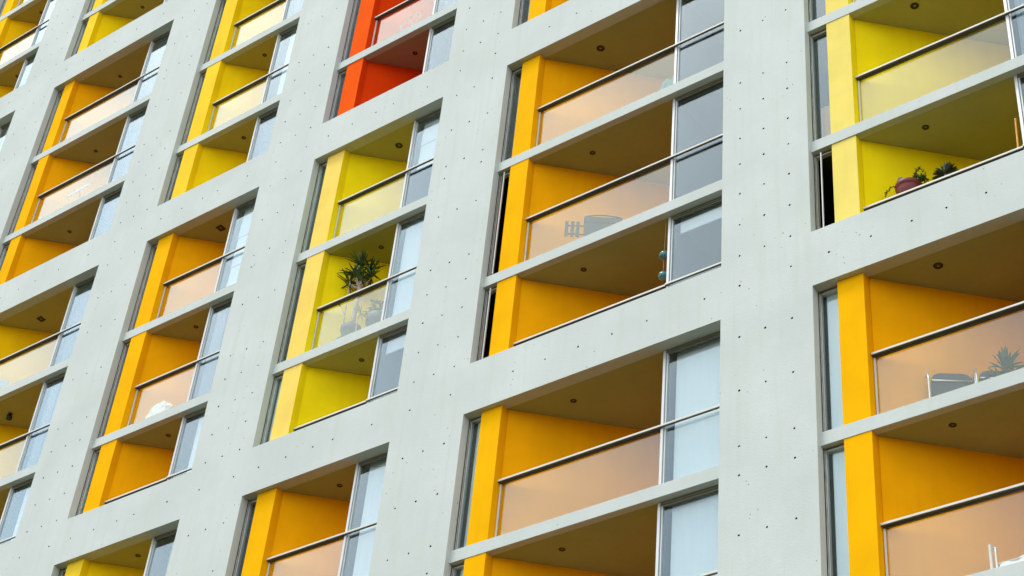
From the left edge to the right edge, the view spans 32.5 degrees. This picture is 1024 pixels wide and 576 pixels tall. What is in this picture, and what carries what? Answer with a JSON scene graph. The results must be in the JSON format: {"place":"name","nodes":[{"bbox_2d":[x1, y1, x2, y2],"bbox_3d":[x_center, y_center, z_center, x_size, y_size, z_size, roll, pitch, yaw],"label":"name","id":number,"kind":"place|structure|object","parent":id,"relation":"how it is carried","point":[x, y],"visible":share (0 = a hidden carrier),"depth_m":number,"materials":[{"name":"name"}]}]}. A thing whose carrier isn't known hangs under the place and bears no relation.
{"place":"outdoors","nodes":[
{"label":"outdoors","id":0,"kind":"place"},
{"bbox_2d":[564,215,621,236],"bbox_3d":[1.518,-0.940,32.996,1.070,1.042,0.400,3,-39,4],"label":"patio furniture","id":1,"kind":"object","parent":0,"point":[592,224],"visible":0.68,"depth_m":32.98,"materials":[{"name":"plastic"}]},
{"bbox_2d":[660,76,673,89],"bbox_3d":[3.115,-3.779,33.799,0.594,0.699,0.432,-22,-47,30],"label":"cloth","id":2,"kind":"object","parent":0,"point":[667,82],"visible":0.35,"depth_m":33.79,"materials":[{"name":"white fabric"}]},
{"bbox_2d":[997,557,1021,566],"bbox_3d":[7.047,3.929,23.580,0.900,0.574,0.420,-22,-47,30],"label":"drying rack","id":3,"kind":"object","parent":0,"point":[1008,560],"visible":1,"depth_m":23.76,"materials":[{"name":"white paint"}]},
{"bbox_2d":[1000,555,1023,566],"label":"white sheet","id":4,"kind":"object","parent":3,"relation":"on","point":[1011,562],"visible":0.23,"depth_m":23.73,"materials":[{"name":"fabric"}]},
{"label":"ground","id":5,"kind":"structure","parent":0,"visible":0},
{"bbox_2d":[0,0,1023,575],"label":"apartment building","id":6,"kind":"structure","parent":5,"relation":"on","point":[516,326],"depth_m":33.23,"materials":[{"name":"concrete"}]},
{"bbox_2d":[0,243,9,269],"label":"side window","id":7,"kind":"structure","parent":6,"relation":"in","point":[5,248],"depth_m":47.63,"materials":[{"name":"metal"}]},
{"bbox_2d":[0,121,10,134],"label":"window","id":8,"kind":"structure","parent":6,"relation":"in","point":[8,124],"depth_m":52.85,"materials":[{"name":"grey glass"}]},
{"bbox_2d":[0,478,32,535],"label":"window","id":9,"kind":"structure","parent":6,"relation":"in","point":[28,482],"depth_m":39.88,"materials":[{"name":"silver metal"}]},
{"bbox_2d":[11,485,30,540],"bbox_3d":[-10.755,5.412,38.964,1.005,2.748,0.046,-22,-47,30],"label":"roller blind","id":10,"kind":"object","parent":6,"relation":"attached to","point":[21,510],"visible":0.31,"depth_m":39.59,"materials":[{"name":"white fabric"}]},
{"bbox_2d":[8,163,37,234],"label":"side window","id":11,"kind":"structure","parent":6,"relation":"in","point":[29,180],"depth_m":48.90,"materials":[{"name":"metal"}]},
{"bbox_2d":[14,53,36,89],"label":"window","id":12,"kind":"structure","parent":6,"relation":"in","point":[33,56],"depth_m":54.56,"materials":[{"name":"silver metal"}]},
{"bbox_2d":[30,0,50,46],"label":"window","id":13,"kind":"structure","parent":6,"relation":"in","point":[48,2],"depth_m":55.96,"materials":[{"name":"silver metal"}]},
{"bbox_2d":[15,372,65,472],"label":"window","id":14,"kind":"structure","parent":6,"relation":"in","point":[46,383],"depth_m":41.42,"materials":[{"name":"silver metal"}]},
{"bbox_2d":[26,380,62,467],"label":"curtain","id":15,"kind":"object","parent":6,"relation":"hanging from","point":[38,445],"visible":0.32,"depth_m":41.22,"materials":[{"name":"white fabric"}]},
{"bbox_2d":[36,89,63,155],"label":"side window","id":16,"kind":"structure","parent":6,"relation":"in","point":[60,93],"depth_m":50.80,"materials":[{"name":"metal"}]},
{"bbox_2d":[58,568,66,575],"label":"side window","id":17,"kind":"structure","parent":6,"relation":"in","point":[62,572],"depth_m":36.77,"materials":[{"name":"metal"}]},
{"bbox_2d":[49,275,95,366],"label":"window","id":18,"kind":"structure","parent":6,"relation":"in","point":[56,349],"depth_m":43.35,"materials":[{"name":"silver metal"}]},
{"bbox_2d":[60,284,92,361],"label":"curtain","id":19,"kind":"object","parent":6,"relation":"hanging from","point":[73,332],"visible":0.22,"depth_m":43.19,"materials":[{"name":"fabric"}]},
{"bbox_2d":[66,182,91,197],"bbox_3d":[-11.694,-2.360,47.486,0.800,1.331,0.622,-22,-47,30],"label":"round garden table","id":20,"kind":"object","parent":6,"relation":"on","point":[79,189],"visible":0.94,"depth_m":47.53,"materials":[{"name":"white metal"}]},
{"bbox_2d":[71,20,88,56],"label":"side window","id":21,"kind":"structure","parent":6,"relation":"in","point":[84,24],"depth_m":53.08,"materials":[{"name":"glass"}]},
{"bbox_2d":[75,449,100,515],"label":"side window","id":22,"kind":"structure","parent":6,"relation":"in","point":[95,454],"depth_m":38.23,"materials":[{"name":"metal"}]},
{"bbox_2d":[86,0,94,13],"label":"side window","id":23,"kind":"structure","parent":6,"relation":"in","point":[92,2],"depth_m":53.99,"materials":[{"name":"metal"}]},
{"bbox_2d":[89,187,122,239],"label":"window","id":24,"kind":"structure","parent":6,"relation":"in","point":[112,194],"depth_m":45.53,"materials":[{"name":"silver metal"}]},
{"bbox_2d":[99,195,119,234],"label":"roller blind","id":25,"kind":"object","parent":6,"relation":"attached to","point":[109,215],"visible":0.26,"depth_m":45.39,"materials":[{"name":"fabric"}]},
{"bbox_2d":[97,341,130,438],"bbox_3d":[-8.897,2.309,39.679,0.364,2.753,0.128,-22,-47,30],"label":"side window","id":26,"kind":"structure","parent":6,"relation":"in","point":[125,348],"depth_m":39.80,"materials":[{"name":"metal"}]},
{"bbox_2d":[106,105,147,183],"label":"window","id":27,"kind":"structure","parent":6,"relation":"in","point":[140,111],"depth_m":47.17,"materials":[{"name":"silver metal"}]},
{"bbox_2d":[119,114,144,176],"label":"curtain","id":28,"kind":"object","parent":6,"relation":"hanging from","point":[133,141],"visible":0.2,"depth_m":47.01,"materials":[{"name":"fabric"}]},
{"bbox_2d":[128,243,157,330],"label":"side window","id":29,"kind":"structure","parent":6,"relation":"in","point":[144,281],"depth_m":41.70,"materials":[{"name":"metal"}]},
{"bbox_2d":[132,30,170,102],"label":"window","id":30,"kind":"structure","parent":6,"relation":"in","point":[161,37],"depth_m":49.11,"materials":[{"name":"silver metal"}]},
{"bbox_2d":[144,39,167,96],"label":"curtain","id":31,"kind":"object","parent":6,"relation":"hanging from","point":[157,63],"visible":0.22,"depth_m":48.95,"materials":[{"name":"fabric"}]},
{"bbox_2d":[145,401,172,418],"bbox_3d":[-7.739,2.856,38.612,0.840,0.742,0.531,-22,-47,30],"label":"covered chair","id":32,"kind":"object","parent":6,"relation":"on","point":[162,406],"visible":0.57,"depth_m":38.49,"materials":[{"name":"white fabric"}]},
{"bbox_2d":[143,529,176,575],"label":"window","id":33,"kind":"structure","parent":6,"relation":"in","point":[172,533],"depth_m":35.22,"materials":[{"name":"silver metal"}]},
{"bbox_2d":[164,153,183,202],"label":"side window","id":34,"kind":"structure","parent":6,"relation":"in","point":[179,158],"depth_m":43.96,"materials":[{"name":"metal"}]},
{"bbox_2d":[167,408,205,479],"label":"window","id":35,"kind":"structure","parent":6,"relation":"in","point":[184,420],"depth_m":37.01,"materials":[{"name":"silver metal"}]},
{"bbox_2d":[180,72,205,145],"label":"side window","id":36,"kind":"structure","parent":6,"relation":"in","point":[201,79],"depth_m":45.52,"materials":[{"name":"metal"}]},
{"bbox_2d":[187,414,204,472],"bbox_3d":[-6.366,3.624,36.203,0.895,2.748,0.046,-22,-47,30],"label":"roller blind","id":37,"kind":"object","parent":6,"relation":"attached to","point":[196,440],"visible":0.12,"depth_m":36.81,"materials":[{"name":"white fabric"}]},
{"bbox_2d":[187,297,232,400],"bbox_3d":[-6.443,1.342,38.175,1.015,2.753,0.075,-22,-47,30],"label":"window","id":38,"kind":"structure","parent":6,"relation":"in","point":[197,368],"depth_m":38.61,"materials":[{"name":"silver metal"}]},
{"bbox_2d":[197,305,230,396],"bbox_3d":[-6.211,1.336,38.150,1.115,2.700,0.104,-22,-47,30],"label":"curtain","id":39,"kind":"object","parent":6,"relation":"hanging from","point":[215,346],"visible":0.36,"depth_m":38.41,"materials":[{"name":"white fabric"}]},
{"bbox_2d":[204,0,225,63],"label":"side window","id":40,"kind":"structure","parent":6,"relation":"in","point":[209,51],"depth_m":47.39,"materials":[{"name":"metal"}]},
{"bbox_2d":[214,198,255,291],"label":"window","id":41,"kind":"structure","parent":6,"relation":"in","point":[237,209],"depth_m":40.53,"materials":[{"name":"silver metal"}]},
{"bbox_2d":[226,206,254,286],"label":"banded blind","id":42,"kind":"object","parent":6,"relation":"hanging from","point":[241,242],"visible":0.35,"depth_m":40.36,"materials":[{"name":"white fabric"}]},
{"bbox_2d":[232,498,256,575],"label":"side window","id":43,"kind":"structure","parent":6,"relation":"in","point":[250,504],"depth_m":33.59,"materials":[{"name":"metal"}]},
{"bbox_2d":[246,107,277,161],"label":"window","id":44,"kind":"structure","parent":6,"relation":"in","point":[252,146],"depth_m":42.73,"materials":[{"name":"silver metal"}]},
{"bbox_2d":[258,115,275,155],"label":"banded blind","id":45,"kind":"object","parent":6,"relation":"hanging from","point":[266,136],"visible":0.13,"depth_m":42.58,"materials":[{"name":"fabric"}]},
{"bbox_2d":[260,373,283,444],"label":"side window","id":46,"kind":"structure","parent":6,"relation":"in","point":[276,379],"depth_m":35.50,"materials":[{"name":"metal"}]},
{"bbox_2d":[268,380,281,440],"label":"roller blind","id":47,"kind":"object","parent":6,"relation":"attached to","point":[275,410],"visible":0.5,"depth_m":35.50,"materials":[{"name":"grey fabric"}]},
{"bbox_2d":[261,24,297,103],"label":"window","id":48,"kind":"structure","parent":6,"relation":"in","point":[294,27],"depth_m":44.39,"materials":[{"name":"silver metal"}]},
{"bbox_2d":[281,0,290,20],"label":"window","id":49,"kind":"structure","parent":6,"relation":"in","point":[287,4],"depth_m":45.54,"materials":[{"name":"silver metal"}]},
{"bbox_2d":[277,31,295,94],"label":"roller blind","id":50,"kind":"object","parent":6,"relation":"attached to","point":[287,59],"visible":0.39,"depth_m":44.15,"materials":[{"name":"white fabric"}]},
{"bbox_2d":[277,262,305,363],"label":"side window","id":51,"kind":"structure","parent":6,"relation":"in","point":[299,270],"depth_m":37.07,"materials":[{"name":"metal"}]},
{"bbox_2d":[293,0,303,14],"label":"curtain","id":52,"kind":"object","parent":6,"relation":"hanging from","point":[298,6],"visible":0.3,"depth_m":45.60,"materials":[{"name":"fabric"}]},
{"bbox_2d":[301,161,326,252],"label":"side window","id":53,"kind":"structure","parent":6,"relation":"in","point":[321,166],"depth_m":38.99,"materials":[{"name":"metal"}]},
{"bbox_2d":[329,69,346,119],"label":"side window","id":54,"kind":"structure","parent":6,"relation":"in","point":[332,114],"depth_m":41.25,"materials":[{"name":"metal"}]},
{"bbox_2d":[336,281,351,338],"bbox_3d":[-3.479,0.577,36.155,0.328,1.860,0.325,2,-39,6],"label":"yucca plant","id":55,"kind":"object","parent":6,"relation":"on","point":[349,285],"visible":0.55,"depth_m":36.34,"materials":[{"name":"green plant"}]},
{"bbox_2d":[341,0,358,61],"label":"side window","id":56,"kind":"structure","parent":6,"relation":"in","point":[355,5],"depth_m":42.63,"materials":[{"name":"metal"}]},
{"bbox_2d":[352,305,368,332],"bbox_3d":[-3.096,0.776,35.641,0.339,0.968,0.423,4,-39,2],"label":"dracaena plant","id":57,"kind":"object","parent":6,"relation":"on","point":[360,313],"visible":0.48,"depth_m":35.80,"materials":[{"name":"green plant"}]},
{"bbox_2d":[337,250,385,336],"bbox_3d":[-3.287,0.300,36.352,1.248,2.570,0.834,-22,-47,30],"label":"yucca plant","id":58,"kind":"object","parent":6,"relation":"on","point":[362,277],"visible":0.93,"depth_m":36.58,"materials":[{"name":"green plant"}]},
{"bbox_2d":[338,452,387,575],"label":"window","id":59,"kind":"structure","parent":6,"relation":"in","point":[359,466],"depth_m":32.13,"materials":[{"name":"silver metal"}]},
{"bbox_2d":[353,459,386,575],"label":"roller blind","id":60,"kind":"object","parent":6,"relation":"attached to","point":[369,516],"visible":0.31,"depth_m":31.85,"materials":[{"name":"white fabric"}]},
{"bbox_2d":[364,299,383,326],"bbox_3d":[-2.743,0.763,35.844,0.639,1.304,0.728,20,-41,-16],"label":"potted shrub","id":61,"kind":"object","parent":6,"relation":"on","point":[373,315],"visible":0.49,"depth_m":35.75,"materials":[{"name":"white plant"}]},
{"bbox_2d":[367,325,407,402],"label":"window","id":62,"kind":"structure","parent":6,"relation":"in","point":[400,330],"depth_m":34.28,"materials":[{"name":"silver metal"}]},
{"bbox_2d":[386,332,405,354],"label":"roller blind","id":63,"kind":"object","parent":6,"relation":"attached to","point":[396,343],"visible":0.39,"depth_m":34.41,"materials":[{"name":"white fabric"}]},
{"bbox_2d":[381,211,424,320],"bbox_3d":[-2.085,-0.433,35.434,1.002,2.753,0.075,-22,-47,30],"label":"window","id":64,"kind":"structure","parent":6,"relation":"in","point":[399,225],"depth_m":35.90,"materials":[{"name":"silver metal"}]},
{"bbox_2d":[392,218,423,315],"bbox_3d":[-1.847,-0.423,35.418,1.112,2.748,0.046,-22,-47,30],"label":"roller blind","id":65,"kind":"object","parent":6,"relation":"attached to","point":[405,284],"visible":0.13,"depth_m":35.66,"materials":[{"name":"white fabric"}]},
{"bbox_2d":[400,12,420,29],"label":"wire hoop chair","id":66,"kind":"object","parent":6,"relation":"on","point":[411,21],"visible":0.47,"depth_m":41.92,"materials":[{"name":"white metal"}]},
{"bbox_2d":[400,108,440,207],"bbox_3d":[-1.832,-2.743,37.332,1.002,2.753,0.075,-22,-47,30],"label":"window","id":67,"kind":"structure","parent":6,"relation":"in","point":[416,123],"depth_m":37.82,"materials":[{"name":"silver metal"}]},
{"bbox_2d":[417,117,439,170],"bbox_3d":[-1.534,-3.228,37.712,1.092,1.430,0.040,-22,-47,30],"label":"banded blind","id":68,"kind":"object","parent":6,"relation":"hanging from","point":[429,139],"visible":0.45,"depth_m":37.89,"materials":[{"name":"white fabric"}]},
{"bbox_2d":[432,0,438,14],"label":"window","id":69,"kind":"structure","parent":6,"relation":"in","point":[436,3],"depth_m":40.77,"materials":[{"name":"silver metal"}]},
{"bbox_2d":[422,15,455,73],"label":"window","id":70,"kind":"structure","parent":6,"relation":"in","point":[431,33],"depth_m":39.99,"materials":[{"name":"silver metal"}]},
{"bbox_2d":[444,0,457,7],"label":"curtain","id":71,"kind":"object","parent":6,"relation":"hanging from","point":[448,3],"visible":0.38,"depth_m":40.83,"materials":[{"name":"fabric"}]},
{"bbox_2d":[450,563,463,575],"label":"side window","id":72,"kind":"structure","parent":6,"relation":"in","point":[455,568],"depth_m":29.38,"materials":[{"name":"metal"}]},
{"bbox_2d":[454,416,480,549],"bbox_3d":[-0.683,3.374,30.396,0.387,2.753,0.128,-22,-47,30],"label":"side window","id":73,"kind":"structure","parent":6,"relation":"in","point":[477,420],"depth_m":30.53,"materials":[{"name":"metal"}]},
{"bbox_2d":[464,422,480,546],"bbox_3d":[-0.480,3.341,30.358,0.574,2.680,0.006,-22,-47,30],"label":"roller blind","id":74,"kind":"object","parent":6,"relation":"attached to","point":[471,490],"visible":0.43,"depth_m":30.48,"materials":[{"name":"grey fabric"}]},
{"bbox_2d":[477,286,496,360],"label":"side window","id":75,"kind":"structure","parent":6,"relation":"in","point":[481,346],"depth_m":32.71,"materials":[{"name":"metal"}]},
{"bbox_2d":[487,171,509,276],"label":"side window","id":76,"kind":"structure","parent":6,"relation":"in","point":[502,177],"depth_m":34.29,"materials":[{"name":"metal"}]},
{"bbox_2d":[501,67,521,161],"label":"side window","id":77,"kind":"structure","parent":6,"relation":"in","point":[513,77],"depth_m":36.26,"materials":[{"name":"metal"}]},
{"bbox_2d":[518,0,524,25],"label":"side window","id":78,"kind":"structure","parent":6,"relation":"in","point":[522,3],"depth_m":38.23,"materials":[{"name":"metal"}]},
{"bbox_2d":[658,228,666,280],"bbox_3d":[2.676,-0.662,30.880,0.171,1.359,0.171,9,-39,-3],"label":"hanging ball chain","id":79,"kind":"object","parent":6,"relation":"hanging from","point":[662,274],"visible":1,"depth_m":30.72,"materials":[{"name":"glass"}]},
{"bbox_2d":[674,0,681,82],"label":"window","id":80,"kind":"structure","parent":6,"relation":"in","point":[679,2],"depth_m":34.14,"materials":[{"name":"silver metal"}]},
{"bbox_2d":[655,485,718,575],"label":"window","id":81,"kind":"structure","parent":6,"relation":"in","point":[661,506],"depth_m":27.05,"materials":[{"name":"silver metal"}]},
{"bbox_2d":[658,331,719,484],"bbox_3d":[2.937,1.932,28.159,1.256,2.753,0.075,-22,-47,30],"label":"window","id":82,"kind":"structure","parent":6,"relation":"in","point":[666,354],"depth_m":28.77,"materials":[{"name":"silver metal"}]},
{"bbox_2d":[670,492,717,575],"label":"roller blind","id":83,"kind":"object","parent":6,"relation":"attached to","point":[694,543],"visible":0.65,"depth_m":26.78,"materials":[{"name":"white fabric"}]},
{"bbox_2d":[666,196,721,287],"bbox_3d":[3.190,-0.377,30.057,1.256,2.753,0.075,-22,-47,30],"label":"window","id":84,"kind":"structure","parent":6,"relation":"in","point":[670,247],"depth_m":30.82,"materials":[{"name":"silver metal"}]},
{"bbox_2d":[669,77,722,200],"bbox_3d":[3.444,-2.686,31.955,1.256,2.753,0.075,-22,-47,30],"label":"window","id":85,"kind":"structure","parent":6,"relation":"in","point":[676,101],"depth_m":32.60,"materials":[{"name":"silver metal"}]},
{"bbox_2d":[673,338,719,479],"bbox_3d":[3.187,1.937,28.135,1.336,2.748,0.046,-22,-47,30],"label":"roller blind","id":86,"kind":"object","parent":6,"relation":"attached to","point":[696,444],"visible":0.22,"depth_m":28.29,"materials":[{"name":"white fabric"}]},
{"bbox_2d":[680,204,721,233],"bbox_3d":[3.538,-1.295,30.796,1.346,0.345,0.046,-22,-47,30],"label":"roller blind","id":87,"kind":"object","parent":6,"relation":"attached to","point":[700,219],"visible":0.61,"depth_m":30.90,"materials":[{"name":"white fabric"}]},
{"bbox_2d":[808,0,812,21],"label":"side window","id":88,"kind":"structure","parent":6,"relation":"in","point":[810,3],"depth_m":32.06,"materials":[{"name":"metal"}]},
{"bbox_2d":[809,28,826,140],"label":"side window","id":89,"kind":"structure","parent":6,"relation":"in","point":[823,32],"depth_m":30.92,"materials":[{"name":"metal"}]},
{"bbox_2d":[813,149,831,229],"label":"side window","id":90,"kind":"structure","parent":6,"relation":"in","point":[825,154],"depth_m":29.24,"materials":[{"name":"metal"}]},
{"bbox_2d":[821,105,830,137],"bbox_3d":[5.595,-2.852,30.083,0.647,0.972,0.040,-22,-47,30],"label":"curtain","id":91,"kind":"object","parent":6,"relation":"hanging from","point":[825,120],"visible":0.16,"depth_m":30.29,"materials":[{"name":"beige fabric"}]},
{"bbox_2d":[818,286,837,431],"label":"side window","id":92,"kind":"structure","parent":6,"relation":"in","point":[833,290],"depth_m":27.06,"materials":[{"name":"metal"}]},
{"bbox_2d":[823,443,843,575],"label":"side window","id":93,"kind":"structure","parent":6,"relation":"in","point":[826,452],"depth_m":25.33,"materials":[{"name":"metal"}]},
{"bbox_2d":[827,293,842,428],"bbox_3d":[5.136,1.052,26.824,0.647,2.680,0.006,-22,-47,30],"label":"roller blind","id":94,"kind":"object","parent":6,"relation":"attached to","point":[835,366],"visible":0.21,"depth_m":26.93,"materials":[{"name":"grey fabric"}]},
{"bbox_2d":[833,450,849,575],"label":"roller blind","id":95,"kind":"object","parent":6,"relation":"attached to","point":[841,529],"visible":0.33,"depth_m":25.18,"materials":[{"name":"grey fabric"}]},
{"bbox_2d":[910,2,918,8],"bbox_3d":[7.081,-4.959,30.877,0.155,0.011,0.155,-22,-47,30],"label":"ceiling light","id":96,"kind":"object","parent":6,"relation":"attached to","point":[913,6],"visible":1,"depth_m":30.87,"materials":[{"name":"metal"}]},
{"bbox_2d":[933,262,942,268],"bbox_3d":[6.574,-0.341,27.081,0.155,0.011,0.155,-22,-47,30],"label":"ceiling light","id":97,"kind":"object","parent":6,"relation":"attached to","point":[939,265],"visible":1,"depth_m":27.08,"materials":[{"name":"metal"}]},
{"bbox_2d":[925,371,975,397],"bbox_3d":[6.524,1.778,26.122,0.717,1.005,0.682,1,-39,6],"label":"woven armchair","id":98,"kind":"object","parent":6,"relation":"on","point":[941,383],"visible":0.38,"depth_m":26.03,"materials":[{"name":"metal"}]},
{"bbox_2d":[972,368,998,383],"bbox_3d":[7.200,1.732,25.976,0.717,1.005,0.682,1,-39,6],"label":"woven armchair","id":99,"kind":"object","parent":6,"relation":"on","point":[981,376],"visible":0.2,"depth_m":25.97,"materials":[{"name":"metal"}]},
{"bbox_2d":[988,544,997,568],"bbox_3d":[6.580,3.902,23.914,0.109,0.950,0.043,-16,-44,25],"label":"folding deck chair","id":100,"kind":"object","parent":6,"relation":"on","point":[990,547],"visible":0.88,"depth_m":24.09,"materials":[{"name":"white paint"}]},
{"bbox_2d":[979,345,1023,381],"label":"leafy potted plant","id":101,"kind":"object","parent":6,"relation":"on","point":[1007,363],"visible":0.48,"depth_m":25.43,"materials":[{"name":"green plant"}]},
{"bbox_2d":[1003,0,1017,58],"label":"window","id":102,"kind":"structure","parent":6,"relation":"in","point":[1009,23],"depth_m":28.60,"materials":[{"name":"silver metal"}]},
{"bbox_2d":[1014,118,1018,147],"bbox_3d":[7.799,-1.901,26.967,0.091,1.937,0.038,-22,-47,30],"label":"bamboo pole","id":103,"kind":"object","parent":6,"relation":"on","point":[1016,130],"visible":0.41,"depth_m":27.38,"materials":[{"name":"wood"}]},
{"bbox_2d":[1014,0,1023,54],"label":"curtain","id":104,"kind":"object","parent":6,"relation":"hanging from","point":[1020,17],"visible":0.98,"depth_m":28.77,"materials":[{"name":"white fabric"}]},
{"bbox_2d":[1014,72,1023,143],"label":"window","id":105,"kind":"structure","parent":6,"relation":"in","point":[1017,78],"depth_m":27.60,"materials":[{"name":"silver metal"}]},
{"bbox_3d":[6.614,-1.017,27.645,1.040,1.250,0.360,-22,-47,30],"label":"plant stand","id":106,"kind":"object","parent":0,"visible":0},
{"bbox_2d":[884,166,928,196],"bbox_3d":[6.392,-1.649,28.390,0.741,0.628,0.426,-22,-47,30],"label":"potted succulent","id":107,"kind":"object","parent":106,"relation":"on","point":[902,184],"visible":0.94,"depth_m":28.23,"materials":[{"name":"pink ceramic"}]},
{"bbox_2d":[932,161,957,179],"bbox_3d":[6.946,-1.777,28.129,0.480,0.587,0.148,-22,-47,30],"label":"spiky potted plant","id":108,"kind":"object","parent":106,"relation":"on","point":[948,168],"visible":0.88,"depth_m":28.17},
{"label":"folding rack","id":109,"kind":"object","parent":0,"visible":0},
{"bbox_2d":[0,380,8,387],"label":"blue towel","id":110,"kind":"object","parent":109,"relation":"hanging from","point":[3,383],"visible":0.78,"depth_m":43.66,"materials":[{"name":"grey fabric"}]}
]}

